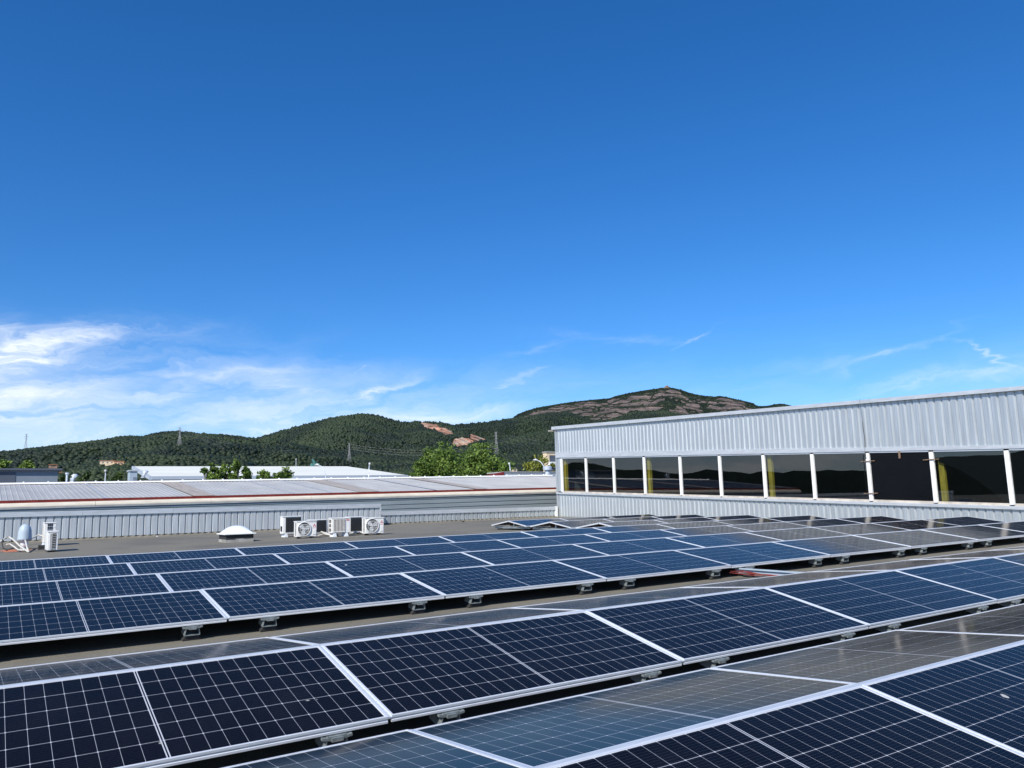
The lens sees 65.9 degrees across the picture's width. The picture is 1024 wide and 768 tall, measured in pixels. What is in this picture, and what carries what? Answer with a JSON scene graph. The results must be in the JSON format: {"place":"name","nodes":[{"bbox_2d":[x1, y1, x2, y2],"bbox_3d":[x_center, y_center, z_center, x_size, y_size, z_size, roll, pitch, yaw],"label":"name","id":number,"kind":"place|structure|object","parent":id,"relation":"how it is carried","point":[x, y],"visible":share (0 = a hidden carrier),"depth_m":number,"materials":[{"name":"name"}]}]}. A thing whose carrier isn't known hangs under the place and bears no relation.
{"place":"outdoors","nodes":[
{"label":"outdoors","id":0,"kind":"place"},
{"bbox_2d":[0,468,62,484],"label":"slate building","id":1,"kind":"structure","parent":0,"point":[17,475],"depth_m":49.27,"materials":[{"name":"metal"}]},
{"bbox_2d":[0,430,414,481],"bbox_3d":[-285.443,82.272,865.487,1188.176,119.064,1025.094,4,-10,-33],"label":"forest","id":2,"kind":"object","parent":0,"point":[156,449],"visible":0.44,"depth_m":734.02,"materials":[{"name":"green plant"}]},
{"bbox_2d":[132,466,408,482],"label":"white roof shed","id":3,"kind":"structure","parent":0,"point":[158,473],"depth_m":99.47,"materials":[{"name":"metal"}]},
{"bbox_2d":[0,474,556,511],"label":"neighbour building","id":4,"kind":"structure","parent":0,"point":[395,493],"depth_m":40.07,"materials":[{"name":"white paint"}]},
{"bbox_2d":[278,417,486,455],"bbox_3d":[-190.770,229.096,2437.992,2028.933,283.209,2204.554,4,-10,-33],"label":"hill","id":5,"kind":"structure","parent":0,"point":[461,441],"depth_m":2163.76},
{"bbox_2d":[257,413,491,455],"bbox_3d":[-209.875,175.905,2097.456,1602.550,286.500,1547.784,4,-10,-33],"label":"forest","id":6,"kind":"object","parent":5,"relation":"on","point":[340,427],"visible":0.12,"depth_m":2042.04,"materials":[{"name":"green plant"}]},
{"bbox_2d":[0,0,1023,450],"label":"sky","id":7,"kind":"structure","parent":0,"point":[246,218],"materials":[{"name":"blue"}]},
{"bbox_2d":[484,472,555,490],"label":"grey shed","id":8,"kind":"structure","parent":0,"point":[516,473],"depth_m":74.61,"materials":[{"name":"metal"}]},
{"bbox_2d":[455,411,681,439],"bbox_3d":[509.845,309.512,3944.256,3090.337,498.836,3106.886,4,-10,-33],"label":"hill","id":9,"kind":"structure","parent":0,"point":[530,423],"depth_m":4031.66,"materials":[{"name":"green plant"}]},
{"bbox_2d":[454,410,687,439],"bbox_3d":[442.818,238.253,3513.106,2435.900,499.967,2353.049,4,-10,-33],"label":"forest","id":10,"kind":"object","parent":9,"relation":"on","point":[514,425],"visible":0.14,"depth_m":4233.65,"materials":[{"name":"green plant"}]},
{"bbox_2d":[513,388,790,419],"bbox_3d":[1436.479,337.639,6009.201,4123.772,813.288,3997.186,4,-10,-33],"label":"mountain","id":11,"kind":"structure","parent":0,"point":[645,404],"depth_m":6322.50,"materials":[{"name":"brown stone"}]},
{"bbox_2d":[514,387,789,419],"bbox_3d":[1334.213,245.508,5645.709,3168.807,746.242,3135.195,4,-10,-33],"label":"forest","id":12,"kind":"object","parent":11,"relation":"on","point":[624,396],"visible":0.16,"depth_m":6357.72,"materials":[{"name":"green plant"}]},
{"label":"ground","id":13,"kind":"structure","parent":0,"visible":0},
{"bbox_2d":[229,458,250,479],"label":"poplar","id":14,"kind":"object","parent":13,"relation":"on","point":[237,466],"visible":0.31,"depth_m":77.50,"materials":[{"name":"green plant"}]},
{"bbox_2d":[271,466,294,480],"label":"tree","id":15,"kind":"object","parent":13,"relation":"on","point":[285,473],"visible":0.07,"depth_m":79.18,"materials":[{"name":"green plant"}]},
{"bbox_2d":[409,457,438,476],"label":"tree","id":16,"kind":"object","parent":13,"relation":"on","point":[424,469],"visible":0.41,"depth_m":90.60,"materials":[{"name":"green plant"}]},
{"bbox_2d":[404,441,475,478],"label":"tree","id":17,"kind":"object","parent":13,"relation":"on","point":[441,461],"visible":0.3,"depth_m":93.58,"materials":[{"name":"green plant"}]},
{"bbox_2d":[452,442,514,475],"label":"tree","id":18,"kind":"object","parent":13,"relation":"on","point":[475,458],"visible":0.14,"depth_m":101.39,"materials":[{"name":"green plant"}]},
{"bbox_2d":[470,456,514,475],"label":"tree","id":19,"kind":"object","parent":13,"relation":"on","point":[492,466],"visible":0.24,"depth_m":93.59,"materials":[{"name":"green plant"}]},
{"bbox_2d":[0,517,1023,767],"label":"roof","id":20,"kind":"structure","parent":13,"relation":"on","point":[82,647],"depth_m":7.99,"materials":[{"name":"concrete"}]},
{"bbox_2d":[17,524,31,548],"bbox_3d":[-13.634,4.269,22.083,0.356,0.700,0.356,4,-10,-33],"label":"vent cowl","id":21,"kind":"object","parent":20,"relation":"on","point":[24,531],"visible":0.93,"depth_m":21.98,"materials":[{"name":"white plastic"}]},
{"bbox_2d":[45,530,58,551],"bbox_3d":[-12.051,4.113,20.657,0.256,0.534,0.836,4,-10,-33],"label":"air conditioner","id":22,"kind":"object","parent":20,"relation":"on","point":[51,540],"visible":0.99,"depth_m":20.34,"materials":[{"name":"white metal"}]},
{"bbox_2d":[0,555,111,570],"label":"solar panel","id":23,"kind":"object","parent":20,"relation":"on","point":[51,562],"visible":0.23,"depth_m":12.66,"materials":[{"name":"blue glass"}]},
{"bbox_2d":[0,563,135,583],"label":"solar panel","id":24,"kind":"object","parent":20,"relation":"on","point":[56,573],"visible":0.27,"depth_m":10.69,"materials":[{"name":"blue glass"}]},
{"bbox_2d":[0,573,172,605],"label":"solar panel","id":25,"kind":"object","parent":20,"relation":"on","point":[53,590],"visible":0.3,"depth_m":8.70,"materials":[{"name":"blue glass"}]},
{"bbox_2d":[0,589,228,645],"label":"solar panel","id":26,"kind":"object","parent":20,"relation":"on","point":[191,610],"visible":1,"depth_m":6.65,"materials":[{"name":"blue glass"}]},
{"bbox_2d":[0,637,316,685],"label":"solar panel","id":27,"kind":"object","parent":20,"relation":"on","point":[29,673],"visible":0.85,"depth_m":4.88,"materials":[{"name":"grey glass"}]},
{"bbox_2d":[107,548,244,562],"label":"solar panel","id":28,"kind":"object","parent":20,"relation":"on","point":[155,556],"visible":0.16,"depth_m":13.64,"materials":[{"name":"blue glass"}]},
{"bbox_2d":[0,504,380,542],"bbox_3d":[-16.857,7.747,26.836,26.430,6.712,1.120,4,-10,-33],"label":"parapet","id":29,"kind":"structure","parent":20,"relation":"on","point":[85,524],"depth_m":29.34,"materials":[{"name":"metal"}]},
{"bbox_2d":[0,644,391,767],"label":"solar panel","id":30,"kind":"object","parent":20,"relation":"on","point":[164,715],"visible":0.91,"depth_m":3.94,"materials":[{"name":"blue glass"}]},
{"bbox_2d":[129,553,288,573],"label":"solar panel","id":31,"kind":"object","parent":20,"relation":"on","point":[162,566],"visible":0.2,"depth_m":11.70,"materials":[{"name":"blue glass"}]},
{"bbox_2d":[217,525,255,542],"bbox_3d":[-8.132,4.418,23.281,0.904,0.480,0.949,4,-10,-33],"label":"skylight","id":32,"kind":"object","parent":20,"relation":"on","point":[231,534],"visible":1,"depth_m":22.98,"materials":[{"name":"white plastic"}]},
{"bbox_2d":[157,561,351,590],"bbox_3d":[-3.125,2.438,9.701,2.128,0.157,1.093,4,-1,-33],"label":"solar panel","id":33,"kind":"object","parent":20,"relation":"on","point":[204,579],"visible":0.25,"depth_m":9.71,"materials":[{"name":"blue glass"}]},
{"bbox_2d":[280,516,302,536],"bbox_3d":[-7.160,4.609,25.546,0.679,0.661,0.342,4,-10,-33],"label":"air conditioner","id":34,"kind":"object","parent":20,"relation":"on","point":[286,525],"visible":0.81,"depth_m":25.37,"materials":[{"name":"white metal"}]},
{"bbox_2d":[236,541,356,554],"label":"solar panel","id":35,"kind":"object","parent":20,"relation":"on","point":[293,548],"visible":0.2,"depth_m":14.83,"materials":[{"name":"blue glass"}]},
{"bbox_2d":[294,521,316,538],"bbox_3d":[-6.342,4.470,24.235,0.646,0.527,0.318,4,-10,-33],"label":"air conditioner","id":36,"kind":"object","parent":20,"relation":"on","point":[305,528],"visible":1,"depth_m":24.12,"materials":[{"name":"white metal"}]},
{"bbox_2d":[201,573,445,631],"bbox_3d":[-1.840,2.135,7.791,2.128,0.158,1.093,4,-2,-33],"label":"solar panel","id":37,"kind":"object","parent":20,"relation":"on","point":[271,603],"visible":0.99,"depth_m":7.68,"materials":[{"name":"blue glass"}]},
{"bbox_2d":[328,517,349,536],"bbox_3d":[-5.436,4.500,24.833,0.619,0.587,0.323,4,-10,-33],"label":"air conditioner","id":38,"kind":"object","parent":20,"relation":"on","point":[340,525],"visible":1,"depth_m":24.71,"materials":[{"name":"white metal"}]},
{"bbox_2d":[273,546,413,563],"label":"solar panel","id":39,"kind":"object","parent":20,"relation":"on","point":[331,555],"visible":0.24,"depth_m":12.86,"materials":[{"name":"blue glass"}]},
{"bbox_2d":[348,516,363,534],"bbox_3d":[-5.235,4.688,26.166,0.575,0.578,0.322,4,-10,-33],"label":"air conditioner","id":40,"kind":"object","parent":20,"relation":"on","point":[356,523],"visible":0.62,"depth_m":26.06,"materials":[{"name":"white metal"}]},
{"bbox_2d":[362,517,383,534],"bbox_3d":[-4.446,4.549,25.254,0.662,0.558,0.318,4,-10,-33],"label":"air conditioner","id":41,"kind":"object","parent":20,"relation":"on","point":[370,525],"visible":1,"depth_m":25.14,"materials":[{"name":"white metal"}]},
{"bbox_2d":[223,729,530,767],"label":"solar panel","id":42,"kind":"object","parent":20,"relation":"on","point":[408,748],"visible":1,"depth_m":3.41,"materials":[{"name":"blue glass"}]},
{"bbox_2d":[345,536,452,547],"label":"solar panel","id":43,"kind":"object","parent":20,"relation":"on","point":[396,542],"visible":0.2,"depth_m":15.99,"materials":[{"name":"blue glass"}]},
{"bbox_2d":[325,552,492,576],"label":"solar panel","id":44,"kind":"object","parent":20,"relation":"on","point":[378,565],"visible":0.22,"depth_m":10.88,"materials":[{"name":"blue glass"}]},
{"bbox_2d":[273,608,581,643],"bbox_3d":[-0.609,1.825,5.970,2.120,0.036,1.046,4,-14,-33],"label":"solar panel","id":45,"kind":"object","parent":20,"relation":"on","point":[388,628],"visible":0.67,"depth_m":5.92,"materials":[{"name":"grey glass"}]},
{"bbox_2d":[395,540,520,554],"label":"solar panel","id":46,"kind":"object","parent":20,"relation":"on","point":[434,548],"visible":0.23,"depth_m":14.03,"materials":[{"name":"blue glass"}]},
{"bbox_2d":[381,506,557,524],"bbox_3d":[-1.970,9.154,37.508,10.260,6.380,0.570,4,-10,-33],"label":"parapet","id":47,"kind":"structure","parent":20,"relation":"on","point":[407,517],"depth_m":37.59,"materials":[{"name":"metal"}]},
{"bbox_2d":[439,532,535,541],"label":"solar panel","id":48,"kind":"object","parent":20,"relation":"on","point":[485,536],"visible":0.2,"depth_m":17.15,"materials":[{"name":"blue glass"}]},
{"bbox_2d":[319,610,683,725],"bbox_3d":[-0.033,1.813,5.094,2.128,0.158,1.093,4,2,-33],"label":"solar panel","id":49,"kind":"object","parent":20,"relation":"on","point":[441,675],"visible":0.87,"depth_m":4.95,"materials":[{"name":"blue glass"}]},
{"bbox_2d":[400,560,606,607],"bbox_3d":[-0.075,2.253,8.960,2.128,0.158,1.093,4,-1,-33],"label":"solar panel","id":50,"kind":"object","parent":20,"relation":"on","point":[476,583],"visible":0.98,"depth_m":8.86,"materials":[{"name":"blue glass"}]},
{"bbox_2d":[495,518,566,530],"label":"solar panel","id":51,"kind":"object","parent":20,"relation":"on","point":[527,524],"visible":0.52,"depth_m":26.20,"materials":[{"name":"blue glass"}]},
{"bbox_2d":[462,544,606,564],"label":"solar panel","id":52,"kind":"object","parent":20,"relation":"on","point":[525,554],"visible":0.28,"depth_m":12.06,"materials":[{"name":"blue glass"}]},
{"bbox_2d":[499,534,606,547],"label":"solar panel","id":53,"kind":"object","parent":20,"relation":"on","point":[549,540],"visible":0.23,"depth_m":15.21,"materials":[{"name":"blue glass"}]},
{"bbox_2d":[520,528,607,536],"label":"solar panel","id":54,"kind":"object","parent":20,"relation":"on","point":[555,532],"visible":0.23,"depth_m":18.32,"materials":[{"name":"blue glass"}]},
{"bbox_2d":[534,519,612,529],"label":"solar panel","id":55,"kind":"object","parent":20,"relation":"on","point":[571,524],"visible":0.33,"depth_m":24.33,"materials":[{"name":"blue glass"}]},
{"bbox_2d":[598,520,664,526],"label":"solar panel","id":56,"kind":"object","parent":20,"relation":"on","point":[624,523],"visible":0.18,"depth_m":22.61,"materials":[{"name":"grey glass"}]},
{"bbox_2d":[592,524,673,531],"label":"solar panel","id":57,"kind":"object","parent":20,"relation":"on","point":[632,528],"visible":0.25,"depth_m":19.50,"materials":[{"name":"grey glass"}]},
{"bbox_2d":[510,587,756,609],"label":"solar panel","id":58,"kind":"object","parent":20,"relation":"on","point":[612,600],"visible":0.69,"depth_m":7.11,"materials":[{"name":"grey glass"}]},
{"bbox_2d":[413,668,856,766],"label":"solar panel","id":59,"kind":"object","parent":20,"relation":"on","point":[537,734],"visible":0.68,"depth_m":3.92,"materials":[{"name":"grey glass"}]},
{"bbox_2d":[585,529,684,540],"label":"solar panel","id":60,"kind":"object","parent":20,"relation":"on","point":[627,535],"visible":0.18,"depth_m":16.38,"materials":[{"name":"blue glass"}]},
{"bbox_2d":[574,537,701,554],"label":"solar panel","id":61,"kind":"object","parent":20,"relation":"on","point":[633,546],"visible":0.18,"depth_m":13.23,"materials":[{"name":"blue glass"}]},
{"bbox_2d":[554,550,731,589],"bbox_3d":[1.690,2.372,10.129,2.128,0.158,1.093,4,-1,-33],"label":"solar panel","id":62,"kind":"object","parent":20,"relation":"on","point":[626,569],"visible":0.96,"depth_m":10.04,"materials":[{"name":"blue glass"}]},
{"bbox_2d":[656,517,714,522],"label":"solar panel","id":63,"kind":"object","parent":20,"relation":"on","point":[678,520],"visible":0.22,"depth_m":23.80,"materials":[{"name":"grey glass"}]},
{"bbox_2d":[658,521,731,527],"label":"solar panel","id":64,"kind":"object","parent":20,"relation":"on","point":[693,524],"visible":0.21,"depth_m":20.67,"materials":[{"name":"grey glass"}]},
{"bbox_2d":[659,525,749,535],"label":"solar panel","id":65,"kind":"object","parent":20,"relation":"on","point":[691,531],"visible":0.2,"depth_m":17.54,"materials":[{"name":"grey glass"}]},
{"bbox_2d":[665,532,782,546],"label":"solar panel","id":66,"kind":"object","parent":20,"relation":"on","point":[712,540],"visible":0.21,"depth_m":14.40,"materials":[{"name":"blue glass"}]},
{"bbox_2d":[583,587,869,669],"bbox_3d":[1.732,1.931,6.262,2.128,0.158,1.093,4,2,-33],"label":"solar panel","id":67,"kind":"object","parent":20,"relation":"on","point":[710,630],"visible":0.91,"depth_m":6.14,"materials":[{"name":"blue glass"}]},
{"bbox_2d":[705,515,762,519],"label":"solar panel","id":68,"kind":"object","parent":20,"relation":"on","point":[731,517],"visible":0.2,"depth_m":24.94,"materials":[{"name":"grey glass"}]},
{"bbox_2d":[715,518,783,524],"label":"solar panel","id":69,"kind":"object","parent":20,"relation":"on","point":[748,521],"visible":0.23,"depth_m":21.84,"materials":[{"name":"grey glass"}]},
{"bbox_2d":[675,542,830,574],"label":"solar panel","id":70,"kind":"object","parent":20,"relation":"on","point":[750,555],"visible":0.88,"depth_m":11.24,"materials":[{"name":"blue glass"}]},
{"bbox_2d":[726,522,808,530],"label":"solar panel","id":71,"kind":"object","parent":20,"relation":"on","point":[768,526],"visible":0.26,"depth_m":18.72,"materials":[{"name":"grey glass"}]},
{"bbox_2d":[735,568,801,576],"bbox_3d":[3.417,2.381,9.814,0.111,0.120,1.550,4,-10,-33],"label":"cable tray","id":72,"kind":"object","parent":20,"relation":"on","point":[772,572],"visible":0.31,"depth_m":10.06,"materials":[{"name":"metal"}]},
{"bbox_2d":[531,684,1023,767],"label":"solar panel","id":73,"kind":"object","parent":20,"relation":"on","point":[855,726],"visible":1,"depth_m":3.48,"materials":[{"name":"blue glass"}]},
{"bbox_2d":[687,570,885,586],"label":"solar panel","id":74,"kind":"object","parent":20,"relation":"on","point":[781,579],"visible":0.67,"depth_m":8.29,"materials":[{"name":"grey glass"}]},
{"bbox_2d":[745,527,849,540],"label":"solar panel","id":75,"kind":"object","parent":20,"relation":"on","point":[795,533],"visible":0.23,"depth_m":15.58,"materials":[{"name":"grey glass"}]},
{"bbox_2d":[766,515,828,521],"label":"solar panel","id":76,"kind":"object","parent":20,"relation":"on","point":[796,518],"visible":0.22,"depth_m":23.00,"materials":[{"name":"grey glass"}]},
{"bbox_2d":[787,518,861,526],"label":"solar panel","id":77,"kind":"object","parent":20,"relation":"on","point":[821,522],"visible":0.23,"depth_m":19.89,"materials":[{"name":"grey glass"}]},
{"bbox_2d":[772,535,910,563],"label":"solar panel","id":78,"kind":"object","parent":20,"relation":"on","point":[840,548],"visible":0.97,"depth_m":12.38,"materials":[{"name":"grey glass"}]},
{"bbox_2d":[813,523,907,534],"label":"solar panel","id":79,"kind":"object","parent":20,"relation":"on","point":[862,528],"visible":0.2,"depth_m":16.76,"materials":[{"name":"grey glass"}]},
{"bbox_2d":[711,630,1023,682],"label":"solar panel","id":80,"kind":"object","parent":20,"relation":"on","point":[865,658],"visible":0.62,"depth_m":5.12,"materials":[{"name":"grey glass"}]},
{"bbox_2d":[835,516,904,522],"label":"solar panel","id":81,"kind":"object","parent":20,"relation":"on","point":[871,519],"visible":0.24,"depth_m":21.06,"materials":[{"name":"grey glass"}]},
{"bbox_2d":[764,570,998,633],"bbox_3d":[3.497,2.050,7.431,2.128,0.158,1.093,4,2,-33],"label":"solar panel","id":82,"kind":"object","parent":20,"relation":"on","point":[885,601],"visible":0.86,"depth_m":7.33,"materials":[{"name":"blue glass"}]},
{"bbox_2d":[811,557,984,571],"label":"solar panel","id":83,"kind":"object","parent":20,"relation":"on","point":[900,564],"visible":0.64,"depth_m":9.49,"materials":[{"name":"grey glass"}]},
{"bbox_2d":[853,530,978,554],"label":"solar panel","id":84,"kind":"object","parent":20,"relation":"on","point":[920,541],"visible":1,"depth_m":13.55,"materials":[{"name":"grey glass"}]},
{"bbox_2d":[873,519,959,529],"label":"solar panel","id":85,"kind":"object","parent":20,"relation":"on","point":[915,524],"visible":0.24,"depth_m":17.92,"materials":[{"name":"grey glass"}]},
{"bbox_2d":[857,640,1023,753],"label":"solar panel","id":86,"kind":"object","parent":20,"relation":"on","point":[980,693],"visible":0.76,"depth_m":4.21,"materials":[{"name":"blue glass"}]},
{"bbox_2d":[894,557,1023,607],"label":"solar panel","id":87,"kind":"object","parent":20,"relation":"on","point":[1001,581],"visible":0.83,"depth_m":8.47,"materials":[{"name":"blue glass"}]},
{"bbox_2d":[899,603,1023,634],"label":"solar panel","id":88,"kind":"object","parent":20,"relation":"on","point":[1009,620],"visible":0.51,"depth_m":6.28,"materials":[{"name":"grey glass"}]},
{"bbox_2d":[922,516,1003,525],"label":"solar panel","id":89,"kind":"object","parent":20,"relation":"on","point":[964,520],"visible":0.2,"depth_m":19.10,"materials":[{"name":"grey glass"}]},
{"bbox_2d":[910,549,1023,559],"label":"solar panel","id":90,"kind":"object","parent":20,"relation":"on","point":[990,553],"visible":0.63,"depth_m":10.60,"materials":[{"name":"grey glass"}]},
{"bbox_2d":[919,525,1023,547],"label":"solar panel","id":91,"kind":"object","parent":20,"relation":"on","point":[984,535],"visible":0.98,"depth_m":14.68,"materials":[{"name":"grey glass"}]},
{"bbox_2d":[978,521,1023,531],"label":"solar panel","id":92,"kind":"object","parent":20,"relation":"on","point":[1017,525],"visible":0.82,"depth_m":15.92,"materials":[{"name":"grey glass"}]},
{"bbox_2d":[994,553,1023,564],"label":"solar panel","id":93,"kind":"object","parent":20,"relation":"on","point":[1018,558],"visible":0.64,"depth_m":9.69,"materials":[{"name":"blue glass"}]},
{"bbox_2d":[523,455,550,471],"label":"tree","id":94,"kind":"object","parent":13,"relation":"on","point":[530,466],"visible":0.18,"depth_m":111.84,"materials":[{"name":"green plant"}]},
{"bbox_2d":[548,386,1023,521],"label":"building","id":95,"kind":"structure","parent":13,"relation":"on","point":[946,455],"depth_m":30.16,"materials":[{"name":"metal"}]},
{"bbox_2d":[612,456,644,494],"bbox_3d":[5.361,4.225,36.490,0.105,1.838,2.076,4,-10,-33],"label":"window","id":96,"kind":"structure","parent":95,"relation":"in","point":[613,459],"depth_m":37.19,"materials":[{"name":"white paint"}]},
{"bbox_2d":[642,455,680,495],"bbox_3d":[6.556,4.026,34.705,0.105,1.831,2.206,4,-10,-33],"label":"window","id":97,"kind":"structure","parent":95,"relation":"in","point":[643,458],"depth_m":35.43,"materials":[{"name":"white paint"}]},
{"bbox_2d":[678,455,720,496],"bbox_3d":[7.781,3.821,32.874,0.105,1.817,2.186,4,-10,-33],"label":"window","id":98,"kind":"structure","parent":95,"relation":"in","point":[680,457],"depth_m":33.60,"materials":[{"name":"white paint"}]},
{"bbox_2d":[718,454,764,498],"bbox_3d":[8.992,3.619,31.064,0.105,1.803,2.156,4,-10,-33],"label":"window","id":99,"kind":"structure","parent":95,"relation":"in","point":[719,457],"depth_m":31.78,"materials":[{"name":"white paint"}]},
{"bbox_2d":[761,453,813,499],"bbox_3d":[10.190,3.418,29.275,0.105,1.789,2.136,4,-10,-33],"label":"window","id":100,"kind":"structure","parent":95,"relation":"in","point":[762,456],"depth_m":29.96,"materials":[{"name":"white paint"}]},
{"bbox_2d":[810,452,869,501],"bbox_3d":[11.385,3.219,27.490,0.105,1.776,2.146,4,-10,-33],"label":"window","id":101,"kind":"structure","parent":95,"relation":"in","point":[812,460],"depth_m":28.18,"materials":[{"name":"white paint"}]},
{"bbox_2d":[861,450,936,503],"bbox_3d":[12.622,3.007,25.633,0.115,1.763,2.640,4,-10,-33],"label":"window","id":102,"kind":"structure","parent":95,"relation":"in","point":[893,476],"depth_m":25.68,"materials":[{"name":"black glass"}]},
{"bbox_2d":[929,449,1010,505],"bbox_3d":[13.798,2.817,23.894,0.117,1.752,2.196,4,-10,-33],"label":"window","id":103,"kind":"structure","parent":95,"relation":"in","point":[987,466],"depth_m":23.65,"materials":[{"name":"white paint"}]},
{"bbox_2d":[1004,448,1023,505],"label":"window","id":104,"kind":"structure","parent":95,"relation":"in","point":[1017,457],"depth_m":22.81,"materials":[{"name":"white paint"}]},
{"bbox_3d":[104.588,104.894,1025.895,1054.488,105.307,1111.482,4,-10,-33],"label":"hill","id":105,"kind":"structure","parent":0,"visible":0},
{"bbox_2d":[352,423,587,475],"bbox_3d":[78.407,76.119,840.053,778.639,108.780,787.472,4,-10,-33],"label":"forest","id":106,"kind":"object","parent":105,"relation":"on","point":[513,450],"visible":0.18,"depth_m":801.58,"materials":[{"name":"green plant"}]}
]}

